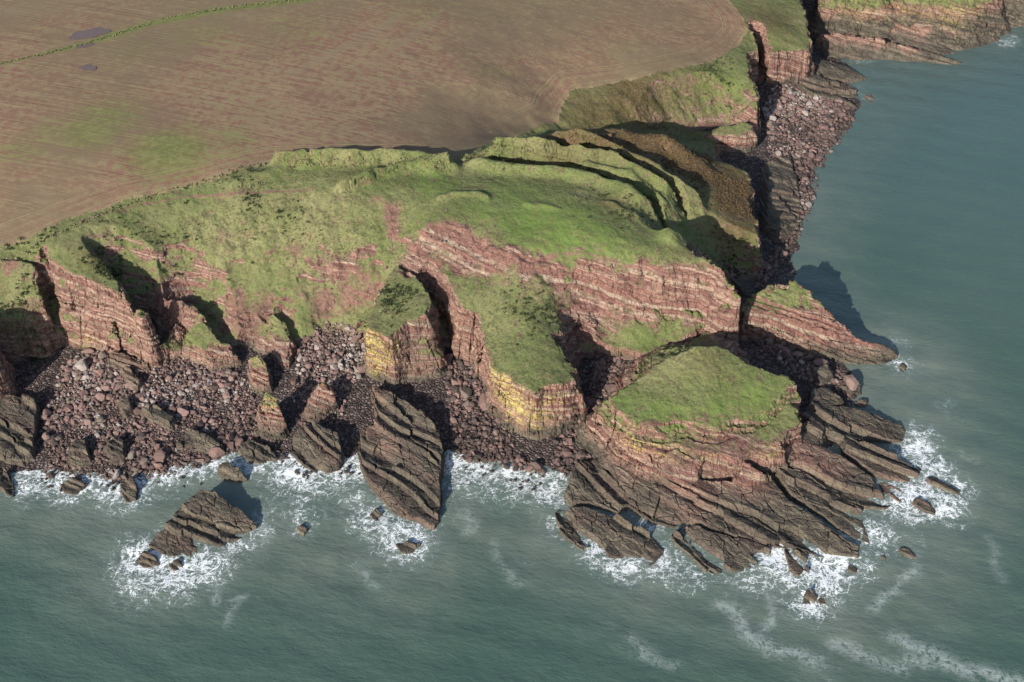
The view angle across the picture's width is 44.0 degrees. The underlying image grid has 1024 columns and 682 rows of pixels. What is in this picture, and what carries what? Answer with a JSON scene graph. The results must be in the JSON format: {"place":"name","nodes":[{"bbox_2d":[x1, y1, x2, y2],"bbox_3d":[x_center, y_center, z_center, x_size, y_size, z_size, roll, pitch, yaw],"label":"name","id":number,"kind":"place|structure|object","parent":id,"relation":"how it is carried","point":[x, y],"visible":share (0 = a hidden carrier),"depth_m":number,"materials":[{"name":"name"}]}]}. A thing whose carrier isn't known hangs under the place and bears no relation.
{"place":"outdoors","nodes":[
{"label":"outdoors","id":0,"kind":"place"},
{"bbox_2d":[78,64,95,70],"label":"pond","id":1,"kind":"structure","parent":0,"point":[89,67],"depth_m":530.11,"materials":[{"name":"liquid"}]},
{"bbox_2d":[69,27,110,39],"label":"pond","id":2,"kind":"structure","parent":0,"point":[93,32],"depth_m":552.76,"materials":[{"name":"liquid"}]},
{"bbox_2d":[0,0,748,246],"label":"ploughed field","id":3,"kind":"structure","parent":0,"point":[164,103],"depth_m":534.75,"materials":[{"name":"brown soil"}]},
{"bbox_2d":[0,22,149,64],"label":"hedge","id":4,"kind":"object","parent":3,"relation":"on","point":[74,45],"visible":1,"depth_m":544.58,"materials":[{"name":"green plant"}]},
{"bbox_2d":[160,0,296,18],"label":"hedge","id":5,"kind":"object","parent":3,"relation":"on","point":[244,5],"visible":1,"depth_m":572.84,"materials":[{"name":"green plant"}]},
{"bbox_2d":[0,0,815,439],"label":"headland","id":6,"kind":"structure","parent":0,"point":[632,282],"depth_m":460.11,"materials":[{"name":"green plant"}]},
{"bbox_2d":[0,151,275,261],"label":"hedge","id":7,"kind":"object","parent":6,"relation":"on","point":[146,197],"visible":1,"depth_m":464.54,"materials":[{"name":"green plant"}]},
{"bbox_2d":[351,334,360,341],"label":"boulder","id":8,"kind":"object","parent":6,"relation":"on","point":[355,338],"visible":1,"depth_m":455.22,"materials":[{"name":"stone"}]},
{"bbox_2d":[278,153,449,171],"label":"hedge","id":9,"kind":"object","parent":6,"relation":"on","point":[347,160],"visible":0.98,"depth_m":480.72,"materials":[{"name":"green plant"}]},
{"bbox_2d":[0,51,760,344],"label":"scrub","id":10,"kind":"object","parent":6,"relation":"on","point":[384,299],"visible":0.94,"depth_m":455.40,"materials":[{"name":"green plant"}]},
{"bbox_2d":[67,141,699,381],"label":"grass tussocks","id":11,"kind":"object","parent":6,"relation":"on","point":[368,237],"depth_m":464.18,"materials":[{"name":"green plant"}]},
{"bbox_2d":[40,79,855,491],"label":"boulder scatter","id":12,"kind":"object","parent":6,"relation":"on","point":[802,147],"visible":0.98,"depth_m":440.63,"materials":[{"name":"stone"}]},
{"bbox_2d":[456,144,535,164],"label":"hedge","id":13,"kind":"object","parent":6,"relation":"on","point":[462,159],"visible":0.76,"depth_m":495.08,"materials":[{"name":"green plant"}]},
{"bbox_2d":[549,64,757,273],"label":"bracken","id":14,"kind":"object","parent":6,"relation":"on","point":[717,176],"visible":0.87,"depth_m":510.82,"materials":[{"name":"brown plant"}]},
{"bbox_2d":[0,0,860,476],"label":"shingle beach","id":15,"kind":"structure","parent":0,"point":[38,378],"depth_m":442.04,"materials":[{"name":"brown stone"}]},
{"bbox_2d":[0,468,14,496],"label":"rock slab","id":16,"kind":"object","parent":15,"relation":"on","point":[6,484],"visible":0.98,"depth_m":410.08,"materials":[{"name":"red stone"}]},
{"bbox_2d":[0,393,40,465],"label":"rock slab","id":17,"kind":"object","parent":15,"relation":"on","point":[19,423],"visible":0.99,"depth_m":424.86,"materials":[{"name":"red stone"}]},
{"bbox_2d":[39,414,47,420],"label":"boulder","id":18,"kind":"object","parent":15,"relation":"on","point":[43,417],"visible":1,"depth_m":430.34,"materials":[{"name":"stone"}]},
{"bbox_2d":[41,432,50,440],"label":"boulder","id":19,"kind":"object","parent":15,"relation":"on","point":[46,436],"visible":1,"depth_m":423.98,"materials":[{"name":"stone"}]},
{"bbox_2d":[51,433,59,443],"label":"boulder","id":20,"kind":"object","parent":15,"relation":"on","point":[53,441],"visible":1,"depth_m":423.01,"materials":[{"name":"stone"}]},
{"bbox_2d":[67,439,92,469],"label":"sea rock","id":21,"kind":"object","parent":15,"relation":"on","point":[79,453],"visible":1,"depth_m":416.97,"materials":[{"name":"red stone"}]},
{"bbox_2d":[74,359,88,370],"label":"boulder","id":22,"kind":"object","parent":15,"relation":"on","point":[81,365],"visible":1,"depth_m":445.78,"materials":[{"name":"stone"}]},
{"bbox_2d":[84,418,92,425],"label":"boulder","id":23,"kind":"object","parent":15,"relation":"on","point":[87,421],"visible":1,"depth_m":428.54,"materials":[{"name":"stone"}]},
{"bbox_2d":[84,348,94,353],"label":"boulder","id":24,"kind":"object","parent":15,"relation":"on","point":[89,350],"visible":1,"depth_m":451.62,"materials":[{"name":"stone"}]},
{"bbox_2d":[95,369,104,375],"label":"boulder","id":25,"kind":"object","parent":15,"relation":"on","point":[100,372],"visible":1,"depth_m":444.38,"materials":[{"name":"stone"}]},
{"bbox_2d":[95,393,105,401],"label":"boulder","id":26,"kind":"object","parent":15,"relation":"on","point":[100,397],"visible":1,"depth_m":436.14,"materials":[{"name":"stone"}]},
{"bbox_2d":[98,351,107,359],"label":"boulder","id":27,"kind":"object","parent":15,"relation":"on","point":[102,354],"visible":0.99,"depth_m":450.18,"materials":[{"name":"stone"}]},
{"bbox_2d":[101,384,110,391],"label":"boulder","id":28,"kind":"object","parent":15,"relation":"on","point":[106,387],"visible":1,"depth_m":439.41,"materials":[{"name":"stone"}]},
{"bbox_2d":[112,469,120,479],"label":"boulder","id":29,"kind":"object","parent":15,"relation":"on","point":[116,474],"visible":1,"depth_m":412.45,"materials":[{"name":"stone"}]},
{"bbox_2d":[106,434,127,464],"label":"sea rock","id":30,"kind":"object","parent":15,"relation":"on","point":[116,448],"visible":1,"depth_m":418.80,"materials":[{"name":"red stone"}]},
{"bbox_2d":[118,393,133,419],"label":"rock ledge","id":31,"kind":"object","parent":15,"relation":"on","point":[125,405],"visible":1,"depth_m":432.06,"materials":[{"name":"red stone"}]},
{"bbox_2d":[106,353,150,372],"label":"rock slab","id":32,"kind":"object","parent":15,"relation":"on","point":[120,360],"visible":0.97,"depth_m":446.08,"materials":[{"name":"red stone"}]},
{"bbox_2d":[120,366,142,391],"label":"rock ledge","id":33,"kind":"object","parent":15,"relation":"on","point":[129,376],"visible":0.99,"depth_m":440.75,"materials":[{"name":"red stone"}]},
{"bbox_2d":[127,450,135,459],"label":"boulder","id":34,"kind":"object","parent":15,"relation":"on","point":[131,454],"visible":1,"depth_m":418.70,"materials":[{"name":"stone"}]},
{"bbox_2d":[134,392,145,399],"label":"boulder","id":35,"kind":"object","parent":15,"relation":"on","point":[138,395],"visible":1,"depth_m":436.61,"materials":[{"name":"stone"}]},
{"bbox_2d":[138,432,146,440],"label":"boulder","id":36,"kind":"object","parent":15,"relation":"on","point":[141,435],"visible":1,"depth_m":424.48,"materials":[{"name":"stone"}]},
{"bbox_2d":[140,457,147,464],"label":"boulder","id":37,"kind":"object","parent":15,"relation":"on","point":[143,460],"visible":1,"depth_m":417.08,"materials":[{"name":"stone"}]},
{"bbox_2d":[153,463,163,468],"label":"boulder","id":38,"kind":"object","parent":15,"relation":"on","point":[156,465],"visible":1,"depth_m":415.70,"materials":[{"name":"stone"}]},
{"bbox_2d":[140,403,177,431],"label":"rock ledge","id":39,"kind":"object","parent":15,"relation":"on","point":[155,414],"visible":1,"depth_m":429.15,"materials":[{"name":"red stone"}]},
{"bbox_2d":[153,450,165,462],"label":"boulder","id":40,"kind":"object","parent":15,"relation":"on","point":[159,456],"visible":1,"depth_m":417.35,"materials":[{"name":"stone"}]},
{"bbox_2d":[177,407,188,415],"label":"boulder","id":41,"kind":"object","parent":15,"relation":"on","point":[182,411],"visible":1,"depth_m":431.80,"materials":[{"name":"stone"}]},
{"bbox_2d":[175,427,223,453],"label":"rock slab","id":42,"kind":"object","parent":15,"relation":"on","point":[198,441],"visible":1,"depth_m":422.24,"materials":[{"name":"red stone"}]},
{"bbox_2d":[195,421,204,427],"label":"boulder","id":43,"kind":"object","parent":15,"relation":"on","point":[199,424],"visible":1,"depth_m":428.70,"materials":[{"name":"stone"}]},
{"bbox_2d":[180,321,241,369],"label":"rock pillar","id":44,"kind":"object","parent":15,"relation":"on","point":[204,345],"visible":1,"depth_m":448.44,"materials":[{"name":"red stone"}]},
{"bbox_2d":[210,383,218,389],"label":"boulder","id":45,"kind":"object","parent":15,"relation":"on","point":[213,386],"visible":1,"depth_m":441.12,"materials":[{"name":"stone"}]},
{"bbox_2d":[208,447,224,457],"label":"boulder","id":46,"kind":"object","parent":15,"relation":"on","point":[215,452],"visible":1,"depth_m":419.93,"materials":[{"name":"stone"}]},
{"bbox_2d":[216,435,224,442],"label":"boulder","id":47,"kind":"object","parent":15,"relation":"on","point":[220,438],"visible":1,"depth_m":424.96,"materials":[{"name":"stone"}]},
{"bbox_2d":[223,391,230,398],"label":"boulder","id":48,"kind":"object","parent":15,"relation":"on","point":[226,394],"visible":1,"depth_m":438.44,"materials":[{"name":"stone"}]},
{"bbox_2d":[226,433,233,440],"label":"boulder","id":49,"kind":"object","parent":15,"relation":"on","point":[229,436],"visible":1,"depth_m":425.42,"materials":[{"name":"stone"}]},
{"bbox_2d":[226,441,235,448],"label":"boulder","id":50,"kind":"object","parent":15,"relation":"on","point":[230,445],"visible":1,"depth_m":423.14,"materials":[{"name":"stone"}]},
{"bbox_2d":[233,437,243,445],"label":"boulder","id":51,"kind":"object","parent":15,"relation":"on","point":[237,441],"visible":0.95,"depth_m":424.17,"materials":[{"name":"stone"}]},
{"bbox_2d":[238,440,277,463],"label":"rock slab","id":52,"kind":"object","parent":15,"relation":"on","point":[251,452],"visible":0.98,"depth_m":419.65,"materials":[{"name":"red stone"}]},
{"bbox_2d":[247,355,273,395],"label":"rock pillar","id":53,"kind":"object","parent":15,"relation":"on","point":[260,378],"visible":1,"depth_m":440.62,"materials":[{"name":"red stone"}]},
{"bbox_2d":[256,392,289,442],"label":"rock pillar","id":54,"kind":"object","parent":15,"relation":"on","point":[272,423],"visible":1,"depth_m":424.90,"materials":[{"name":"red stone"}]},
{"bbox_2d":[266,314,296,370],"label":"rock pillar","id":55,"kind":"object","parent":15,"relation":"on","point":[283,350],"visible":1,"depth_m":452.12,"materials":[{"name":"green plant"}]},
{"bbox_2d":[290,376,298,384],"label":"boulder","id":56,"kind":"object","parent":15,"relation":"on","point":[294,380],"visible":1,"depth_m":443.00,"materials":[{"name":"stone"}]},
{"bbox_2d":[290,421,344,475],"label":"rock slab","id":57,"kind":"object","parent":15,"relation":"on","point":[317,446],"visible":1,"depth_m":419.07,"materials":[{"name":"red stone"}]},
{"bbox_2d":[302,382,339,421],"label":"rock pillar","id":58,"kind":"object","parent":15,"relation":"on","point":[321,402],"visible":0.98,"depth_m":432.57,"materials":[{"name":"red stone"}]},
{"bbox_2d":[357,364,364,373],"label":"boulder","id":59,"kind":"object","parent":15,"relation":"on","point":[360,368],"visible":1,"depth_m":446.63,"materials":[{"name":"stone"}]},
{"bbox_2d":[358,385,444,529],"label":"rock slab","id":60,"kind":"object","parent":15,"relation":"on","point":[401,456],"visible":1,"depth_m":415.94,"materials":[{"name":"brown sandstone rock"}]},
{"bbox_2d":[445,353,452,361],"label":"boulder","id":61,"kind":"object","parent":15,"relation":"on","point":[449,357],"visible":0.97,"depth_m":450.24,"materials":[{"name":"stone"}]},
{"bbox_2d":[461,387,471,397],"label":"boulder","id":62,"kind":"object","parent":15,"relation":"on","point":[466,392],"visible":1,"depth_m":438.79,"materials":[{"name":"stone"}]},
{"bbox_2d":[479,392,487,410],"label":"boulder","id":63,"kind":"object","parent":15,"relation":"on","point":[482,400],"visible":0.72,"depth_m":435.05,"materials":[{"name":"stone"}]},
{"bbox_2d":[524,465,533,472],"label":"boulder","id":64,"kind":"object","parent":15,"relation":"on","point":[529,468],"visible":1,"depth_m":414.83,"materials":[{"name":"stone"}]},
{"bbox_2d":[528,462,541,469],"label":"boulder","id":65,"kind":"object","parent":15,"relation":"on","point":[537,465],"visible":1,"depth_m":415.24,"materials":[{"name":"stone"}]},
{"bbox_2d":[562,448,571,456],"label":"boulder","id":66,"kind":"object","parent":15,"relation":"on","point":[567,452],"visible":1,"depth_m":419.06,"materials":[{"name":"stone"}]},
{"bbox_2d":[575,449,584,457],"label":"boulder","id":67,"kind":"object","parent":15,"relation":"on","point":[579,453],"visible":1,"depth_m":418.38,"materials":[{"name":"stone"}]},
{"bbox_2d":[606,384,615,392],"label":"boulder","id":68,"kind":"object","parent":15,"relation":"on","point":[610,388],"visible":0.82,"depth_m":437.32,"materials":[{"name":"stone"}]},
{"bbox_2d":[574,331,802,490],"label":"sea stack","id":69,"kind":"object","parent":15,"relation":"on","point":[707,405],"visible":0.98,"depth_m":412.66,"materials":[{"name":"green plant"}]},
{"bbox_2d":[764,337,773,343],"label":"boulder","id":70,"kind":"object","parent":15,"relation":"on","point":[769,340],"visible":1,"depth_m":460.25,"materials":[{"name":"stone"}]},
{"bbox_2d":[758,155,801,242],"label":"rock ledge","id":71,"kind":"object","parent":15,"relation":"on","point":[779,212],"visible":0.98,"depth_m":532.28,"materials":[{"name":"grey grey-brown sandstone rock"}]},
{"bbox_2d":[780,351,787,358],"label":"boulder","id":72,"kind":"object","parent":15,"relation":"on","point":[784,354],"visible":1,"depth_m":454.89,"materials":[{"name":"stone"}]},
{"bbox_2d":[786,344,795,351],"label":"boulder","id":73,"kind":"object","parent":15,"relation":"on","point":[792,348],"visible":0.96,"depth_m":457.80,"materials":[{"name":"stone"}]},
{"bbox_2d":[793,351,802,356],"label":"boulder","id":74,"kind":"object","parent":15,"relation":"on","point":[798,354],"visible":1,"depth_m":456.01,"materials":[{"name":"stone"}]},
{"bbox_2d":[739,280,897,364],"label":"headland","id":75,"kind":"structure","parent":15,"relation":"on","point":[801,318],"depth_m":457.94,"materials":[{"name":"red stone"}]},
{"bbox_2d":[813,358,828,366],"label":"boulder","id":76,"kind":"object","parent":15,"relation":"on","point":[818,362],"visible":0.8,"depth_m":452.82,"materials":[{"name":"stone"}]},
{"bbox_2d":[810,364,832,387],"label":"boulder","id":77,"kind":"object","parent":15,"relation":"on","point":[822,375],"visible":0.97,"depth_m":446.36,"materials":[{"name":"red stone"}]},
{"bbox_2d":[819,122,828,130],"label":"boulder","id":78,"kind":"object","parent":15,"relation":"on","point":[822,126],"visible":1,"depth_m":579.17,"materials":[{"name":"stone"}]},
{"bbox_2d":[796,74,855,108],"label":"rock slab","id":79,"kind":"object","parent":15,"relation":"on","point":[813,85],"visible":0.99,"depth_m":604.12,"materials":[{"name":"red stone"}]},
{"bbox_2d":[822,77,857,97],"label":"rock slab","id":80,"kind":"object","parent":15,"relation":"on","point":[843,90],"visible":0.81,"depth_m":607.44,"materials":[{"name":"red stone"}]},
{"bbox_2d":[814,59,866,83],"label":"rock slab","id":81,"kind":"object","parent":15,"relation":"on","point":[831,70],"visible":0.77,"depth_m":617.68,"materials":[{"name":"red stone"}]},
{"bbox_2d":[843,374,858,390],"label":"boulder","id":82,"kind":"object","parent":15,"relation":"on","point":[852,382],"visible":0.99,"depth_m":444.34,"materials":[{"name":"stone"}]},
{"bbox_2d":[0,26,1023,681],"bbox_3d":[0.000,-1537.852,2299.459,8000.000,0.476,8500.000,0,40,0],"label":"sea","id":83,"kind":"structure","parent":0,"point":[910,250],"depth_m":388.76,"materials":[{"name":"liquid"}]},
{"bbox_2d":[60,477,86,494],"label":"sea rock","id":84,"kind":"object","parent":83,"relation":"in","point":[73,486],"visible":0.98,"depth_m":409.67,"materials":[{"name":"red stone"}]},
{"bbox_2d":[120,476,138,502],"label":"sea rock","id":85,"kind":"object","parent":83,"relation":"in","point":[129,489],"visible":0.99,"depth_m":407.65,"materials":[{"name":"red stone"}]},
{"bbox_2d":[136,551,159,567],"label":"sea rock","id":86,"kind":"object","parent":83,"relation":"in","point":[145,559],"visible":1,"depth_m":385.92,"materials":[{"name":"red stone"}]},
{"bbox_2d":[169,558,181,570],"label":"sea rock","id":87,"kind":"object","parent":83,"relation":"in","point":[175,564],"visible":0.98,"depth_m":385.05,"materials":[{"name":"red stone"}]},
{"bbox_2d":[148,489,256,556],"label":"rock slab","id":88,"kind":"object","parent":83,"relation":"in","point":[207,516],"visible":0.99,"depth_m":394.83,"materials":[{"name":"brown sandstone rock"}]},
{"bbox_2d":[218,461,247,482],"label":"sea rock","id":89,"kind":"object","parent":83,"relation":"in","point":[228,472],"visible":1,"depth_m":412.22,"materials":[{"name":"red stone"}]},
{"bbox_2d":[297,524,307,536],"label":"sea rock","id":90,"kind":"object","parent":83,"relation":"in","point":[302,529],"visible":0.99,"depth_m":395.33,"materials":[{"name":"red stone"}]},
{"bbox_2d":[370,507,382,520],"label":"rock","id":91,"kind":"object","parent":83,"relation":"in","point":[375,514],"visible":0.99,"depth_m":400.50,"materials":[{"name":"red stone"}]},
{"bbox_2d":[396,541,421,553],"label":"sea rock","id":92,"kind":"object","parent":83,"relation":"in","point":[407,547],"visible":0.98,"depth_m":390.31,"materials":[{"name":"red stone"}]},
{"bbox_2d":[803,588,817,603],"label":"sea rock","id":93,"kind":"object","parent":83,"relation":"in","point":[810,595],"visible":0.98,"depth_m":375.44,"materials":[{"name":"red stone"}]},
{"bbox_2d":[818,595,825,603],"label":"sea rock","id":94,"kind":"object","parent":83,"relation":"in","point":[821,600],"visible":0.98,"depth_m":374.82,"materials":[{"name":"red stone"}]},
{"bbox_2d":[841,384,861,396],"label":"sea rock","id":95,"kind":"object","parent":83,"relation":"in","point":[857,391],"visible":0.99,"depth_m":444.04,"materials":[{"name":"red stone"}]},
{"bbox_2d":[846,565,856,573],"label":"sea rock","id":96,"kind":"object","parent":83,"relation":"in","point":[852,569],"visible":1,"depth_m":383.72,"materials":[{"name":"red stone"}]},
{"bbox_2d":[854,399,867,407],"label":"sea rock","id":97,"kind":"object","parent":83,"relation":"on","point":[861,403],"visible":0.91,"depth_m":439.99,"materials":[{"name":"red stone"}]},
{"bbox_2d":[863,94,874,102],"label":"sea rock","id":98,"kind":"object","parent":83,"relation":"in","point":[869,96],"visible":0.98,"depth_m":604.43,"materials":[{"name":"red stone"}]},
{"bbox_2d":[899,363,906,371],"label":"sea rock","id":99,"kind":"object","parent":83,"relation":"in","point":[902,366],"visible":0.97,"depth_m":454.84,"materials":[{"name":"red stone"}]},
{"bbox_2d":[898,547,915,558],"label":"rock","id":100,"kind":"object","parent":83,"relation":"in","point":[906,552],"visible":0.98,"depth_m":388.57,"materials":[{"name":"red stone"}]},
{"bbox_2d":[912,497,935,514],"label":"sea rock","id":101,"kind":"object","parent":83,"relation":"in","point":[921,504],"visible":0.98,"depth_m":403.15,"materials":[{"name":"red stone"}]},
{"bbox_2d":[926,476,958,494],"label":"rock slab","id":102,"kind":"object","parent":83,"relation":"in","point":[935,482],"visible":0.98,"depth_m":409.97,"materials":[{"name":"red stone"}]},
{"bbox_2d":[555,387,919,576],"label":"rock platform","id":103,"kind":"object","parent":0,"point":[734,527],"visible":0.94,"depth_m":401.93,"materials":[{"name":"brown sandstone rock"}]},
{"bbox_2d":[813,22,996,64],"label":"rock shelf","id":104,"kind":"object","parent":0,"point":[920,42],"visible":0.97,"depth_m":635.83,"materials":[{"name":"red stone"}]},
{"bbox_2d":[808,0,1023,48],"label":"headland","id":105,"kind":"structure","parent":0,"point":[969,22],"depth_m":647.90,"materials":[{"name":"red stone"}]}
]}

